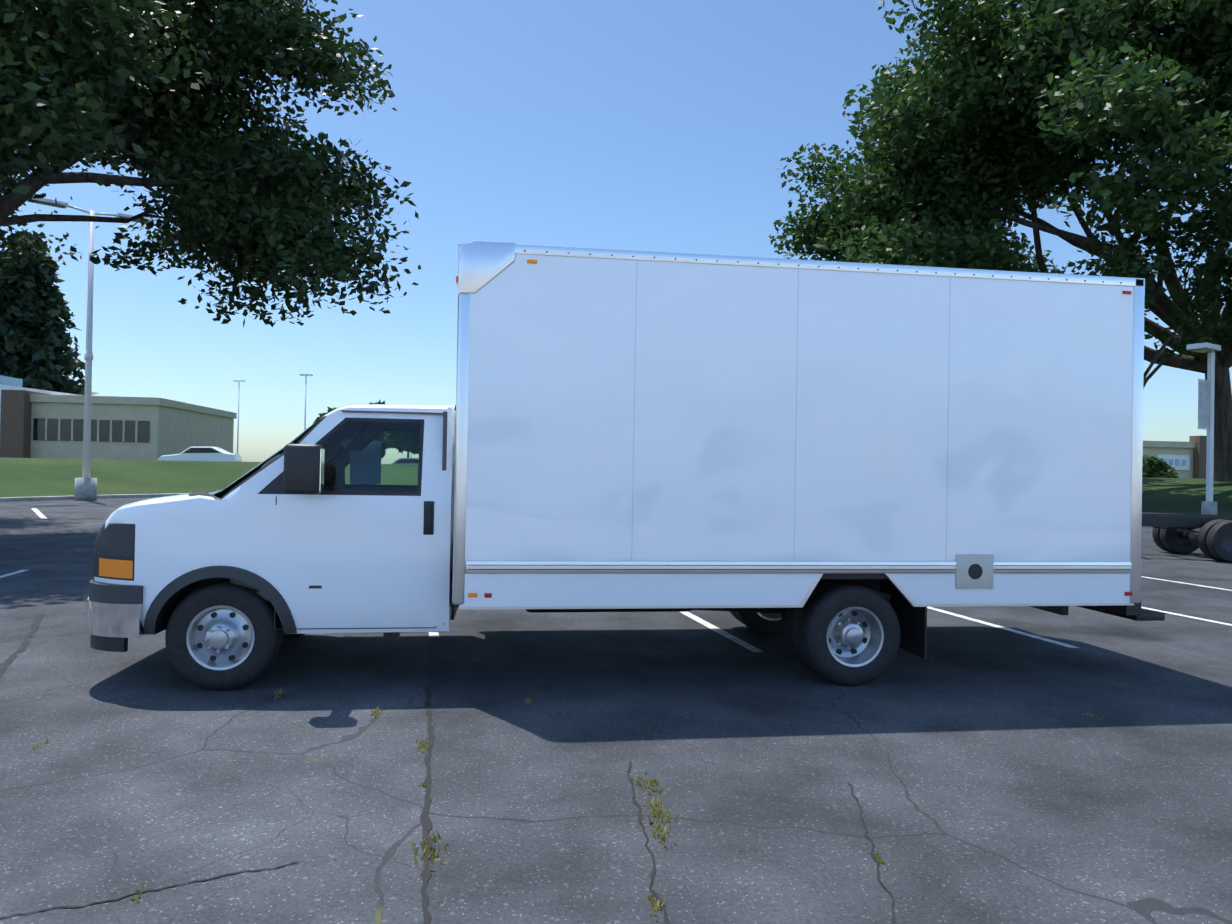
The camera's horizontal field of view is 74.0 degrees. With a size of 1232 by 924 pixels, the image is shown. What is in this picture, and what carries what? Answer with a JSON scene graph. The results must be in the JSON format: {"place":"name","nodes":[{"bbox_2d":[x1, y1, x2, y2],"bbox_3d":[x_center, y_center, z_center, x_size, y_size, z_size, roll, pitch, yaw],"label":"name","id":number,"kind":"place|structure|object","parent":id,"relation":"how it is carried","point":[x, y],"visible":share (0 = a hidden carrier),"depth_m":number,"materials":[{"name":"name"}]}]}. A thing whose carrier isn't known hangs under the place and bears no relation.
{"place":"outdoors","nodes":[
{"label":"outdoors","id":0,"kind":"place"},
{"bbox_2d":[0,497,1231,923],"bbox_3d":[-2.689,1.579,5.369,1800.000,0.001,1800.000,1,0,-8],"label":"asphalt ground","id":1,"kind":"structure","parent":0,"point":[992,775],"depth_m":4.30,"materials":[{"name":"grey asphalt"}]},
{"bbox_2d":[27,196,154,500],"bbox_3d":[-20.247,-4.143,31.424,4.202,11.214,0.706,1,-1,-42],"label":"light pole","id":2,"kind":"object","parent":1,"relation":"on","point":[85,487],"visible":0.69,"depth_m":31.33,"materials":[{"name":"grey metal"}]},
{"bbox_2d":[0,375,236,459],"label":"buildings","id":3,"kind":"structure","parent":1,"relation":"on","point":[36,423],"depth_m":62.92,"materials":[{"name":"grey concrete"}]},
{"bbox_2d":[0,0,421,327],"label":"tree","id":4,"kind":"object","parent":1,"relation":"on","point":[138,84],"visible":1,"depth_m":17.67,"materials":[{"name":"green plant"}]},
{"bbox_2d":[233,374,411,457],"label":"light poles","id":5,"kind":"object","parent":1,"relation":"on","point":[305,375],"visible":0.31,"depth_m":109.64,"materials":[{"name":"grey metal"}]},
{"bbox_2d":[0,614,894,923],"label":"pavement cracks","id":6,"kind":"object","parent":1,"relation":"on","point":[426,828],"visible":0.98,"depth_m":3.57,"materials":[{"name":"black asphalt"}]},
{"bbox_2d":[29,689,1097,921],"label":"weeds","id":7,"kind":"object","parent":1,"relation":"on","point":[648,783],"visible":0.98,"depth_m":3.61,"materials":[{"name":"green plant"}]},
{"bbox_2d":[0,493,1170,513],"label":"kerb","id":8,"kind":"structure","parent":1,"relation":"on","point":[13,499],"depth_m":32.62,"materials":[{"name":"grey concrete"}]},
{"bbox_2d":[0,457,1231,514],"bbox_3d":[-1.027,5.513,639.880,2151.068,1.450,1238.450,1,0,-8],"label":"lawn grass","id":9,"kind":"structure","parent":1,"relation":"on","point":[27,477],"depth_m":38.62,"materials":[{"name":"green plant"}]},
{"bbox_2d":[0,230,98,394],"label":"conifer tree","id":10,"kind":"object","parent":9,"relation":"on","point":[35,339],"visible":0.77,"depth_m":77.14,"materials":[{"name":"green plant"}]},
{"bbox_2d":[158,447,241,461],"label":"white car","id":11,"kind":"object","parent":9,"relation":"on","point":[204,454],"visible":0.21,"depth_m":54.63,"materials":[{"name":"white paint"}]},
{"bbox_2d":[312,407,388,457],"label":"tree","id":12,"kind":"object","parent":9,"relation":"on","point":[383,451],"depth_m":63.72,"materials":[{"name":"green plant"}]},
{"bbox_2d":[369,400,390,448],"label":"tree trunk","id":13,"kind":"object","parent":9,"relation":"on","point":[388,445],"depth_m":67.07,"materials":[{"name":"green plant"}]},
{"bbox_2d":[378,431,419,457],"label":"tree","id":14,"kind":"object","parent":9,"relation":"on","point":[407,446],"depth_m":59.88,"materials":[{"name":"green plant"}]},
{"bbox_2d":[393,458,418,464],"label":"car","id":15,"kind":"object","parent":9,"relation":"on","point":[401,460],"depth_m":60.24,"materials":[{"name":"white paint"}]},
{"bbox_2d":[1142,455,1179,477],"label":"bush","id":16,"kind":"object","parent":9,"relation":"on","point":[1153,467],"visible":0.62,"depth_m":71.84,"materials":[{"name":"green plant"}]},
{"bbox_2d":[0,508,1231,651],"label":"parking lines","id":17,"kind":"object","parent":1,"relation":"on","point":[688,614],"visible":0.31,"depth_m":8.54,"materials":[{"name":"paint"}]},
{"bbox_2d":[87,240,1164,689],"bbox_3d":[0.201,0.075,7.011,8.100,3.135,2.590,1,0,-8],"label":"box truck","id":18,"kind":"object","parent":1,"relation":"on","point":[843,472],"visible":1,"depth_m":5.87,"materials":[{"name":"white paint"}]},
{"bbox_2d":[768,0,1231,481],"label":"tree","id":19,"kind":"object","parent":1,"relation":"on","point":[986,120],"visible":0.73,"depth_m":35.27,"materials":[{"name":"green plant"}]},
{"bbox_2d":[1069,167,1231,388],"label":"tree","id":20,"kind":"object","parent":1,"relation":"on","point":[1209,285],"visible":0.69,"depth_m":35.15,"materials":[{"name":"green plant"}]},
{"bbox_2d":[1143,436,1206,478],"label":"building","id":21,"kind":"structure","parent":1,"relation":"on","point":[1187,459],"depth_m":86.50,"materials":[{"name":"white concrete"}]},
{"bbox_2d":[1142,513,1231,562],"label":"chassis cab truck","id":22,"kind":"object","parent":1,"relation":"on","point":[1210,536],"visible":0.98,"depth_m":16.07,"materials":[{"name":"metal"}]},
{"bbox_2d":[1186,342,1220,514],"bbox_3d":[22.594,-1.136,31.409,1.500,6.710,0.720,1,-1,-33],"label":"light pole","id":23,"kind":"object","parent":1,"relation":"on","point":[1206,388],"visible":0.92,"depth_m":31.58,"materials":[{"name":"grey metal"}]},
{"bbox_2d":[0,0,1231,463],"label":"sky","id":24,"kind":"structure","parent":0,"point":[638,125],"materials":[{"name":"blue"}]}
]}

